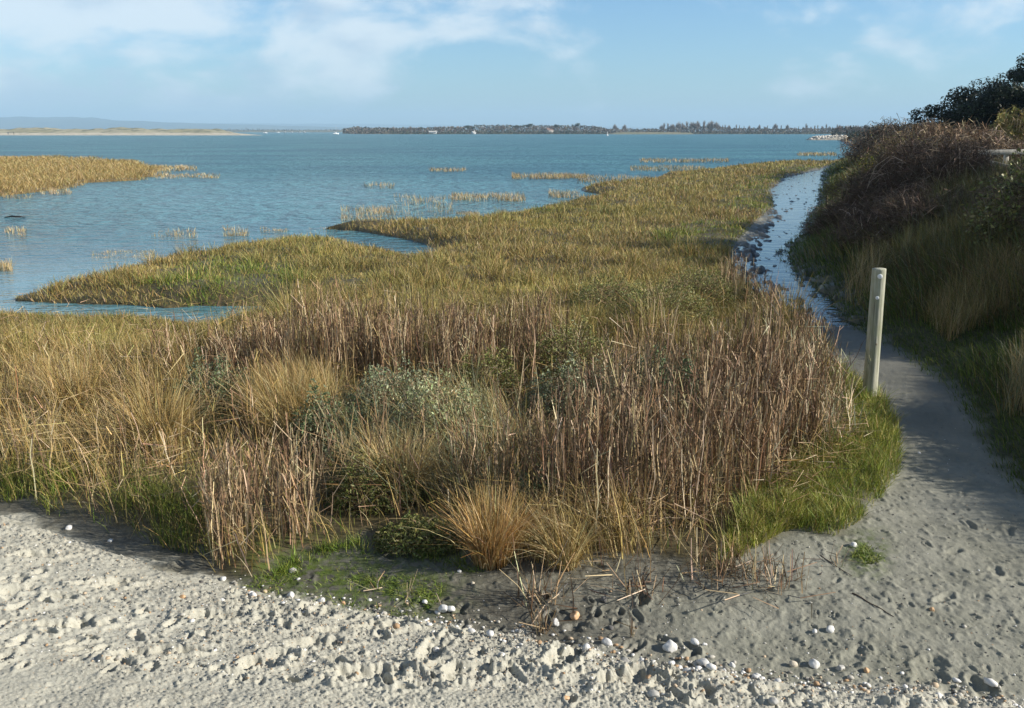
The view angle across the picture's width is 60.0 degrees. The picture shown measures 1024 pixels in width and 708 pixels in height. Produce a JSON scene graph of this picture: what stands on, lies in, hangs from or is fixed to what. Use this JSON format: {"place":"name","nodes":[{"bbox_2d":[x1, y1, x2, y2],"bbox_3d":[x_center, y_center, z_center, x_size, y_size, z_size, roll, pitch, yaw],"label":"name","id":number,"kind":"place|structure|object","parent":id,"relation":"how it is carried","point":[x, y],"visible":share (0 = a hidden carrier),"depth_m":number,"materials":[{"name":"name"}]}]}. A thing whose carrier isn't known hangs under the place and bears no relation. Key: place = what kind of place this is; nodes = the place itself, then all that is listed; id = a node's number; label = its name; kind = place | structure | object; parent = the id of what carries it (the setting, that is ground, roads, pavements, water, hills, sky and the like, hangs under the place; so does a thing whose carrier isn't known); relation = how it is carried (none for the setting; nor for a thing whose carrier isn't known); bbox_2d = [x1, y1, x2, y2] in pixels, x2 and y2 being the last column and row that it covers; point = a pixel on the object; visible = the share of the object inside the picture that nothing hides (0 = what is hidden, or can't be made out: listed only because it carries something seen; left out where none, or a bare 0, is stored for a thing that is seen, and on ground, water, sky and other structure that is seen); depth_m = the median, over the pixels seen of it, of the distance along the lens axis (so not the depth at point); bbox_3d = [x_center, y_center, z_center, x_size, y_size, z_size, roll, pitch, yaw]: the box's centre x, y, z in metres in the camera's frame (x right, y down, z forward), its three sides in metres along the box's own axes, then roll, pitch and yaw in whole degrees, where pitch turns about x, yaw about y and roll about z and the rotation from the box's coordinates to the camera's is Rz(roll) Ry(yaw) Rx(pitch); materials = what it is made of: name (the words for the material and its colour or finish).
{"place":"outdoors","nodes":[
{"label":"outdoors","id":0,"kind":"place"},
{"bbox_2d":[0,154,175,198],"bbox_3d":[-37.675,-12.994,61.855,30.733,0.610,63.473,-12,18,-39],"label":"islet grass","id":1,"kind":"structure","parent":0,"point":[52,171],"depth_m":55.66,"materials":[{"name":"plant"}]},
{"bbox_2d":[0,127,239,133],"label":"sand spit","id":2,"kind":"structure","parent":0,"point":[95,130],"depth_m":670.14,"materials":[{"name":"sand"}]},
{"bbox_2d":[0,133,251,134],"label":"spit beach","id":3,"kind":"structure","parent":0,"point":[122,134],"depth_m":597.14,"materials":[{"name":"sand"}]},
{"bbox_2d":[0,116,367,129],"bbox_3d":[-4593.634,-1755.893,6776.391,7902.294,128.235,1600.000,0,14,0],"label":"hills","id":4,"kind":"structure","parent":0,"point":[52,122],"depth_m":6545.87,"materials":[{"name":"grey"}]},
{"bbox_2d":[227,130,379,131],"bbox_3d":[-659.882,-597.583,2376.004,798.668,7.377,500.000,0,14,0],"label":"shore","id":5,"kind":"structure","parent":0,"point":[285,131],"depth_m":2239.55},
{"bbox_2d":[225,128,342,130],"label":"distant woodland","id":6,"kind":"object","parent":5,"relation":"on","point":[282,130],"visible":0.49,"depth_m":2283.17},
{"bbox_2d":[0,131,855,322],"bbox_3d":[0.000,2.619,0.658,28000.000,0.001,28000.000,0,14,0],"label":"sea water","id":7,"kind":"structure","parent":0,"point":[296,183],"depth_m":46.27,"materials":[{"name":"liquid"}]},
{"bbox_2d":[0,257,14,270],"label":"reed patch","id":8,"kind":"object","parent":7,"relation":"in","point":[4,264],"visible":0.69,"depth_m":17.92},
{"bbox_2d":[2,226,25,235],"bbox_3d":[-13.568,-3.248,24.206,0.650,0.401,2.394,-8,16,-29],"label":"reed patch","id":9,"kind":"object","parent":7,"relation":"in","point":[19,230],"visible":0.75,"depth_m":24.35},
{"bbox_2d":[40,186,71,194],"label":"reed patch","id":10,"kind":"object","parent":7,"relation":"in","point":[53,191],"visible":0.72,"depth_m":40.15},
{"bbox_2d":[104,249,154,257],"bbox_3d":[-8.667,-2.159,20.107,1.158,0.288,1.791,-5,15,-19],"label":"reed patch","id":11,"kind":"object","parent":7,"relation":"on","point":[132,252],"visible":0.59,"depth_m":20.29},
{"bbox_2d":[151,164,196,171],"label":"reed patch","id":12,"kind":"object","parent":7,"relation":"on","point":[182,168],"visible":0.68,"depth_m":64.77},
{"bbox_2d":[151,227,196,236],"bbox_3d":[-9.074,-3.160,23.917,1.214,0.371,2.242,-6,15,-21],"label":"reed patch","id":13,"kind":"object","parent":7,"relation":"in","point":[194,230],"visible":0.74,"depth_m":23.96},
{"bbox_2d":[152,172,219,178],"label":"reed patch","id":14,"kind":"object","parent":7,"relation":"in","point":[178,175],"visible":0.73,"depth_m":54.03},
{"bbox_2d":[222,225,248,235],"bbox_3d":[-7.580,-3.279,24.322,0.755,0.405,2.069,-4,15,-16],"label":"reed patch","id":15,"kind":"object","parent":7,"relation":"in","point":[238,230],"visible":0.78,"depth_m":23.92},
{"bbox_2d":[363,181,394,188],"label":"reed patch","id":16,"kind":"object","parent":7,"relation":"in","point":[381,185],"visible":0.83,"depth_m":44.70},
{"bbox_2d":[428,167,465,171],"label":"reed patch","id":17,"kind":"object","parent":7,"relation":"on","point":[437,170],"visible":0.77,"depth_m":61.84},
{"bbox_2d":[548,189,578,197],"bbox_3d":[2.256,-6.860,38.441,1.546,0.469,3.816,0,14,0],"label":"reed patch","id":18,"kind":"object","parent":7,"relation":"on","point":[564,193],"visible":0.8,"depth_m":38.12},
{"bbox_2d":[577,174,649,183],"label":"reed patch","id":19,"kind":"object","parent":7,"relation":"on","point":[601,178],"visible":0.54,"depth_m":50.82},
{"bbox_2d":[630,164,704,170],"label":"reed patch","id":20,"kind":"object","parent":7,"relation":"on","point":[659,168],"visible":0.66,"depth_m":65.18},
{"bbox_2d":[640,157,728,162],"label":"reed patch","id":21,"kind":"object","parent":7,"relation":"in","point":[681,161],"visible":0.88,"depth_m":81.77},
{"bbox_2d":[0,272,857,575],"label":"dry grass","id":22,"kind":"structure","parent":0,"point":[268,424],"depth_m":6.79,"materials":[{"name":"plant"}]},
{"bbox_2d":[0,160,895,580],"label":"marsh ground","id":23,"kind":"structure","parent":0,"point":[670,554],"depth_m":6.59,"materials":[{"name":"plant"}]},
{"bbox_2d":[0,343,166,420],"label":"grass tussock","id":24,"kind":"object","parent":23,"relation":"on","point":[79,381],"depth_m":7.78,"materials":[{"name":"plant"}]},
{"bbox_2d":[24,374,251,466],"bbox_3d":[-2.668,0.524,6.981,2.159,0.734,1.915,0,14,0],"label":"grass tussock","id":25,"kind":"object","parent":23,"relation":"on","point":[159,414],"depth_m":6.99,"materials":[{"name":"plant"}]},
{"bbox_2d":[167,347,261,428],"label":"purslane bush","id":26,"kind":"object","parent":23,"relation":"on","point":[209,383],"visible":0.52,"depth_m":7.76,"materials":[{"name":"green plant"}]},
{"bbox_2d":[203,359,373,428],"bbox_3d":[-1.979,0.394,7.541,2.110,0.644,1.975,0,14,0],"label":"grass tussock","id":27,"kind":"object","parent":23,"relation":"on","point":[294,383],"depth_m":7.54,"materials":[{"name":"plant"}]},
{"bbox_2d":[283,378,369,464],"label":"purslane bush","id":28,"kind":"object","parent":23,"relation":"on","point":[329,417],"visible":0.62,"depth_m":6.96,"materials":[{"name":"green plant"}]},
{"bbox_2d":[322,441,426,517],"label":"purslane bush","id":29,"kind":"object","parent":23,"relation":"on","point":[343,493],"visible":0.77,"depth_m":5.97,"materials":[{"name":"green plant"}]},
{"bbox_2d":[339,350,443,435],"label":"purslane bush","id":30,"kind":"object","parent":23,"relation":"on","point":[392,389],"visible":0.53,"depth_m":7.49,"materials":[{"name":"green plant"}]},
{"bbox_2d":[371,511,464,558],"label":"purslane bush","id":31,"kind":"object","parent":23,"relation":"on","point":[399,535],"visible":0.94,"depth_m":5.44,"materials":[{"name":"green plant"}]},
{"bbox_2d":[0,158,868,378],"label":"saltmarsh turf","id":32,"kind":"structure","parent":23,"relation":"on","point":[532,248],"depth_m":16.37,"materials":[{"name":"green plant"}]},
{"bbox_2d":[0,244,871,573],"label":"reed bed","id":33,"kind":"object","parent":23,"relation":"on","point":[742,362],"visible":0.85,"depth_m":6.74,"materials":[{"name":"plant"}]},
{"bbox_2d":[304,418,569,517],"bbox_3d":[-0.687,0.757,6.172,1.828,0.603,2.178,-8,16,-30],"label":"grass tussock","id":34,"kind":"object","parent":23,"relation":"on","point":[422,472],"depth_m":6.12,"materials":[{"name":"plant"}]},
{"bbox_2d":[382,364,504,463],"bbox_3d":[-0.553,0.423,6.918,0.972,0.713,0.904,-6,16,-24],"label":"purslane bush","id":35,"kind":"object","parent":23,"relation":"on","point":[441,397],"visible":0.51,"depth_m":6.87,"materials":[{"name":"green plant"}]},
{"bbox_2d":[0,265,895,567],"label":"fallen reed litter","id":36,"kind":"object","parent":23,"relation":"on","point":[482,481],"visible":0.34,"depth_m":6.42,"materials":[{"name":"plant"}]},
{"bbox_2d":[446,341,525,401],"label":"purslane bush","id":37,"kind":"object","parent":23,"relation":"on","point":[510,375],"visible":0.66,"depth_m":8.59,"materials":[{"name":"green plant"}]},
{"bbox_2d":[410,479,567,570],"bbox_3d":[-0.136,1.018,5.360,0.974,0.534,1.099,0,14,0],"label":"grass tussock","id":38,"kind":"object","parent":23,"relation":"on","point":[489,555],"depth_m":5.20,"materials":[{"name":"plant"}]},
{"bbox_2d":[504,462,572,520],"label":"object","id":39,"kind":"object","parent":23,"relation":"on","point":[533,488],"visible":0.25,"depth_m":5.82,"materials":[{"name":"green plant"}]},
{"bbox_2d":[503,502,634,587],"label":"grass tussock","id":40,"kind":"object","parent":23,"relation":"on","point":[574,561],"depth_m":5.21,"materials":[{"name":"plant"}]},
{"bbox_2d":[523,313,620,382],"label":"purslane bush","id":41,"kind":"object","parent":23,"relation":"on","point":[559,340],"visible":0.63,"depth_m":9.13,"materials":[{"name":"green plant"}]},
{"bbox_2d":[518,352,630,428],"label":"purslane bush","id":42,"kind":"object","parent":23,"relation":"on","point":[550,386],"visible":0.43,"depth_m":7.77,"materials":[{"name":"green plant"}]},
{"bbox_2d":[567,268,651,313],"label":"purslane bush","id":43,"kind":"object","parent":23,"relation":"on","point":[588,293],"visible":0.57,"depth_m":12.52,"materials":[{"name":"green plant"}]},
{"bbox_2d":[612,272,715,329],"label":"purslane bush","id":44,"kind":"object","parent":23,"relation":"on","point":[681,295],"visible":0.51,"depth_m":11.43,"materials":[{"name":"green plant"}]},
{"bbox_2d":[614,336,714,424],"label":"purslane bush","id":45,"kind":"object","parent":23,"relation":"on","point":[683,364],"visible":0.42,"depth_m":7.75,"materials":[{"name":"green plant"}]},
{"bbox_2d":[656,256,738,309],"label":"purslane bush","id":46,"kind":"object","parent":23,"relation":"on","point":[705,282],"visible":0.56,"depth_m":12.70,"materials":[{"name":"green plant"}]},
{"bbox_2d":[863,268,885,399],"bbox_3d":[3.403,-0.059,8.349,0.136,1.502,0.139,-2,15,0],"label":"waymark post","id":47,"kind":"object","parent":23,"relation":"on","point":[874,325],"visible":0.87,"depth_m":8.26,"materials":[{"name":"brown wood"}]},
{"bbox_2d":[50,140,852,306],"bbox_3d":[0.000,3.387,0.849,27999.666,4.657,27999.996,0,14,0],"label":"sea bed","id":48,"kind":"object","parent":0,"point":[383,234],"depth_m":14.30,"materials":[{"name":"soil"}]},
{"bbox_2d":[336,204,393,220],"bbox_3d":[-4.791,-4.661,29.691,2.022,0.469,5.074,-2,14,-8],"label":"reed patch","id":49,"kind":"object","parent":48,"relation":"on","point":[376,211],"visible":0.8,"depth_m":29.83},
{"bbox_2d":[394,192,452,215],"bbox_3d":[-3.285,-5.613,33.505,2.448,0.457,9.301,-2,14,-6],"label":"reed patch","id":50,"kind":"object","parent":48,"relation":"on","point":[439,202],"visible":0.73,"depth_m":33.23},
{"bbox_2d":[449,190,525,201],"bbox_3d":[-0.977,-6.440,36.765,3.396,0.470,3.910,0,14,0],"label":"reed patch","id":51,"kind":"object","parent":48,"relation":"on","point":[478,196],"visible":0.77,"depth_m":36.67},
{"bbox_2d":[511,171,588,178],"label":"reed patch","id":52,"kind":"object","parent":48,"relation":"on","point":[542,176],"visible":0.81,"depth_m":52.90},
{"bbox_2d":[796,151,836,155],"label":"reed patch","id":53,"kind":"object","parent":48,"relation":"on","point":[821,153],"visible":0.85,"depth_m":103.28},
{"bbox_2d":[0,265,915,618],"bbox_3d":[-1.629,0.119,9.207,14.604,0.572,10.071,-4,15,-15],"label":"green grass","id":54,"kind":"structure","parent":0,"point":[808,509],"depth_m":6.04,"materials":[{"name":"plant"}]},
{"bbox_2d":[200,123,771,130],"bbox_3d":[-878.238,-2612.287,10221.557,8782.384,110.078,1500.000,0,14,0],"label":"hills","id":55,"kind":"structure","parent":0,"point":[371,125],"depth_m":10210.34,"materials":[{"name":"grey"}]},
{"bbox_2d":[0,139,1023,704],"bbox_3d":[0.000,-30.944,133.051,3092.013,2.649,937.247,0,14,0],"label":"muddy path","id":56,"kind":"structure","parent":0,"point":[910,503],"depth_m":5.04,"materials":[{"name":"soil"}]},
{"bbox_2d":[348,571,384,590],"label":"dead plant","id":57,"kind":"object","parent":56,"relation":"on","point":[373,586],"visible":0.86,"depth_m":5.01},
{"bbox_2d":[436,593,454,612],"bbox_3d":[-0.359,1.344,4.768,0.107,0.102,0.045,2,14,6],"label":"broken shell","id":58,"kind":"object","parent":56,"relation":"on","point":[443,608],"visible":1,"depth_m":4.76,"materials":[{"name":"white"}]},
{"bbox_2d":[499,532,587,620],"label":"dead plant","id":59,"kind":"object","parent":56,"relation":"on","point":[532,593],"visible":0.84,"depth_m":4.86,"materials":[{"name":"plant"}]},
{"bbox_2d":[519,602,581,636],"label":"dead plant","id":60,"kind":"object","parent":56,"relation":"on","point":[540,627],"visible":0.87,"depth_m":4.59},
{"bbox_2d":[570,611,579,619],"bbox_3d":[0.336,1.398,4.732,0.050,0.046,0.070,-11,2,13],"label":"stone","id":61,"kind":"object","parent":56,"relation":"on","point":[575,615],"visible":0.98,"depth_m":4.71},
{"bbox_2d":[601,638,611,645],"bbox_3d":[0.479,1.451,4.464,0.059,0.043,0.048,19,23,20],"label":"stone","id":62,"kind":"object","parent":56,"relation":"on","point":[606,641],"visible":1,"depth_m":4.45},
{"bbox_2d":[581,538,642,575],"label":"dead plant","id":63,"kind":"object","parent":56,"relation":"on","point":[602,564],"visible":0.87,"depth_m":5.21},
{"bbox_2d":[615,616,636,636],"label":"dead plant","id":64,"kind":"object","parent":56,"relation":"on","point":[631,627],"visible":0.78,"depth_m":4.53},
{"bbox_2d":[589,547,697,608],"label":"dead plant","id":65,"kind":"object","parent":56,"relation":"on","point":[642,589],"visible":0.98,"depth_m":4.94,"materials":[{"name":"plant"}]},
{"bbox_2d":[662,639,676,652],"bbox_3d":[0.789,1.457,4.432,0.077,0.052,0.083,7,7,-2],"label":"stone","id":66,"kind":"object","parent":56,"relation":"on","point":[669,645],"visible":1,"depth_m":4.41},
{"bbox_2d":[690,638,698,645],"bbox_3d":[0.921,1.452,4.472,0.046,0.032,0.034,25,22,31],"label":"stone","id":67,"kind":"object","parent":56,"relation":"on","point":[694,641],"visible":1,"depth_m":4.46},
{"bbox_2d":[696,658,708,666],"bbox_3d":[0.922,1.495,4.288,0.069,0.045,0.050,-6,14,40],"label":"stone","id":68,"kind":"object","parent":56,"relation":"on","point":[701,661],"visible":0.69,"depth_m":4.27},
{"bbox_2d":[646,522,772,615],"bbox_3d":[1.207,1.199,5.067,0.699,0.316,0.785,-12,19,-41],"label":"dead plant","id":69,"kind":"object","parent":56,"relation":"on","point":[725,565],"visible":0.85,"depth_m":5.09,"materials":[{"name":"plant"}]},
{"bbox_2d":[706,533,835,617],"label":"dead plant","id":70,"kind":"object","parent":56,"relation":"on","point":[766,562],"visible":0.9,"depth_m":5.06,"materials":[{"name":"plant"}]},
{"bbox_2d":[734,167,861,326],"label":"puddle water","id":71,"kind":"structure","parent":56,"relation":"on","point":[804,182],"depth_m":21.56,"materials":[{"name":"liquid"}]},
{"bbox_2d":[808,658,819,668],"bbox_3d":[1.467,1.501,4.304,0.055,0.038,0.059,4,14,-18],"label":"stone","id":72,"kind":"object","parent":56,"relation":"on","point":[814,663],"visible":1,"depth_m":4.29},
{"bbox_2d":[801,542,853,566],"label":"dead plant","id":73,"kind":"object","parent":56,"relation":"on","point":[836,554],"visible":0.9,"depth_m":5.31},
{"bbox_2d":[826,625,834,632],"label":"stone","id":74,"kind":"object","parent":56,"relation":"on","point":[830,629],"visible":1,"depth_m":4.58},
{"bbox_2d":[0,515,1023,707],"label":"beach sand","id":75,"kind":"structure","parent":0,"point":[76,682],"depth_m":4.03,"materials":[{"name":"soil"}]},
{"bbox_2d":[646,690,659,697],"bbox_3d":[0.614,1.485,3.865,0.061,0.044,0.050,0,4,27],"label":"stone","id":76,"kind":"object","parent":75,"relation":"on","point":[651,693],"visible":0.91,"depth_m":3.85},
{"bbox_2d":[768,697,778,704],"bbox_3d":[1.126,1.495,3.820,0.044,0.033,0.036,5,9,4],"label":"stone","id":77,"kind":"object","parent":75,"relation":"on","point":[773,701],"visible":1,"depth_m":3.81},
{"bbox_2d":[0,427,1023,707],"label":"gravel","id":78,"kind":"structure","parent":0,"point":[864,687],"depth_m":4.24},
{"bbox_2d":[0,0,1023,130],"label":"sky","id":79,"kind":"structure","parent":0,"point":[600,63],"materials":[{"name":"blue"}]},
{"bbox_2d":[356,131,889,133],"bbox_3d":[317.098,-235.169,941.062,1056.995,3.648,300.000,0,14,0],"label":"shore","id":80,"kind":"structure","parent":0,"point":[610,133],"depth_m":853.15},
{"bbox_2d":[342,124,606,133],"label":"woodland","id":81,"kind":"object","parent":80,"relation":"on","point":[360,130],"visible":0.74,"depth_m":850.89,"materials":[{"name":"plant"}]},
{"bbox_2d":[390,130,606,133],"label":"hedge","id":82,"kind":"object","parent":80,"relation":"on","point":[496,132],"visible":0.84,"depth_m":817.73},
{"bbox_2d":[606,125,831,133],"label":"scrub","id":83,"kind":"object","parent":80,"relation":"on","point":[700,129],"visible":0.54,"depth_m":852.51,"materials":[{"name":"plant"}]},
{"bbox_2d":[688,131,861,133],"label":"shore hedge","id":84,"kind":"object","parent":80,"relation":"on","point":[757,132],"visible":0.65,"depth_m":820.46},
{"bbox_2d":[612,132,692,133],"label":"field","id":85,"kind":"structure","parent":0,"point":[650,133],"depth_m":797.90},
{"bbox_2d":[806,135,845,139],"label":"rubble spit","id":86,"kind":"structure","parent":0,"point":[838,137],"depth_m":275.03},
{"bbox_2d":[775,136,1023,496],"bbox_3d":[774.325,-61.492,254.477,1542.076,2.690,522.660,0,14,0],"label":"bank ground","id":87,"kind":"structure","parent":0,"point":[832,286],"depth_m":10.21,"materials":[{"name":"plant"}]},
{"bbox_2d":[796,194,862,237],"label":"bramble bush","id":88,"kind":"object","parent":87,"relation":"on","point":[821,217],"visible":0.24,"depth_m":20.50,"materials":[{"name":"plant"}]},
{"bbox_2d":[816,174,849,199],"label":"gorse bush","id":89,"kind":"object","parent":87,"relation":"on","point":[832,187],"visible":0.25,"depth_m":32.53,"materials":[{"name":"green plant"}]},
{"bbox_2d":[843,130,862,139],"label":"evergreen bush","id":90,"kind":"object","parent":87,"relation":"on","point":[852,136],"visible":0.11,"depth_m":224.82,"materials":[{"name":"green plant"}]},
{"bbox_2d":[830,149,876,202],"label":"gorse bush","id":91,"kind":"object","parent":87,"relation":"on","point":[864,167],"visible":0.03,"depth_m":22.61,"materials":[{"name":"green plant"}]},
{"bbox_2d":[818,191,898,249],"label":"bramble bush","id":92,"kind":"object","parent":87,"relation":"on","point":[851,216],"visible":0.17,"depth_m":17.40,"materials":[{"name":"plant"}]},
{"bbox_2d":[858,122,893,136],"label":"evergreen bush","id":93,"kind":"object","parent":87,"relation":"on","point":[871,130],"visible":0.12,"depth_m":208.28,"materials":[{"name":"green plant"}]},
{"bbox_2d":[834,114,940,160],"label":"bramble bush","id":94,"kind":"object","parent":87,"relation":"on","point":[862,144],"visible":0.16,"depth_m":50.80,"materials":[{"name":"plant"}]},
{"bbox_2d":[860,127,960,163],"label":"gorse bush","id":95,"kind":"object","parent":87,"relation":"on","point":[895,143],"visible":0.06,"depth_m":30.05,"materials":[{"name":"brown plant"}]},
{"bbox_2d":[817,124,1007,220],"bbox_3d":[8.794,-3.758,18.722,4.274,2.133,4.241,0,14,0],"label":"bramble bush","id":96,"kind":"object","parent":87,"relation":"on","point":[902,170],"visible":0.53,"depth_m":18.04,"materials":[{"name":"plant"}]},
{"bbox_2d":[840,176,991,251],"bbox_3d":[7.801,-2.508,16.035,3.704,1.439,2.901,0,14,0],"label":"bramble bush","id":97,"kind":"object","parent":87,"relation":"on","point":[908,210],"visible":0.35,"depth_m":15.94,"materials":[{"name":"plant"}]},
{"bbox_2d":[849,116,1017,174],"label":"bramble bush","id":98,"kind":"object","parent":87,"relation":"on","point":[966,133],"visible":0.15,"depth_m":31.53,"materials":[{"name":"plant"}]},
{"bbox_2d":[907,94,978,131],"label":"evergreen tree","id":99,"kind":"object","parent":87,"relation":"on","point":[948,105],"visible":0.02,"depth_m":48.74,"materials":[{"name":"green plant"}]},
{"bbox_2d":[922,81,1023,140],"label":"evergreen tree","id":100,"kind":"object","parent":87,"relation":"on","point":[984,109],"visible":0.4,"depth_m":44.76,"materials":[{"name":"green plant"}]},
{"bbox_2d":[949,182,1014,223],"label":"bramble bush","id":101,"kind":"object","parent":87,"relation":"on","point":[979,195],"visible":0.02,"depth_m":15.44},
{"bbox_2d":[952,141,1023,254],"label":"bramble bush","id":102,"kind":"object","parent":87,"relation":"on","point":[1005,191],"visible":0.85,"depth_m":12.67,"materials":[{"name":"green plant"}]},
{"bbox_2d":[964,65,1023,126],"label":"evergreen tree","id":103,"kind":"object","parent":87,"relation":"on","point":[989,86],"visible":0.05,"depth_m":47.79,"materials":[{"name":"green plant"}]},
{"bbox_2d":[965,149,1023,168],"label":"rail fence","id":104,"kind":"object","parent":87,"relation":"on","point":[1006,153],"visible":0.16,"depth_m":24.83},
{"bbox_2d":[966,131,1023,163],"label":"bramble bush","id":105,"kind":"object","parent":87,"relation":"on","point":[1007,144],"visible":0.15,"depth_m":29.10,"materials":[{"name":"plant"}]},
{"bbox_2d":[983,104,1023,148],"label":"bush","id":106,"kind":"object","parent":87,"relation":"on","point":[1005,119],"visible":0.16,"depth_m":38.26,"materials":[{"name":"green plant"}]},
{"bbox_2d":[991,53,1023,121],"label":"pine tree","id":107,"kind":"object","parent":87,"relation":"on","point":[1019,77],"visible":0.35,"depth_m":44.31,"materials":[{"name":"green plant"}]},
{"bbox_2d":[997,147,1023,186],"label":"bramble bush","id":108,"kind":"object","parent":87,"relation":"on","point":[1011,174],"visible":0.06,"depth_m":15.46,"materials":[{"name":"green plant"}]},
{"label":"near shore","id":109,"kind":"structure","parent":0,"visible":0},
{"bbox_2d":[831,121,976,135],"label":"bank woodland","id":110,"kind":"object","parent":109,"relation":"on","point":[842,132],"visible":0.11,"depth_m":399.81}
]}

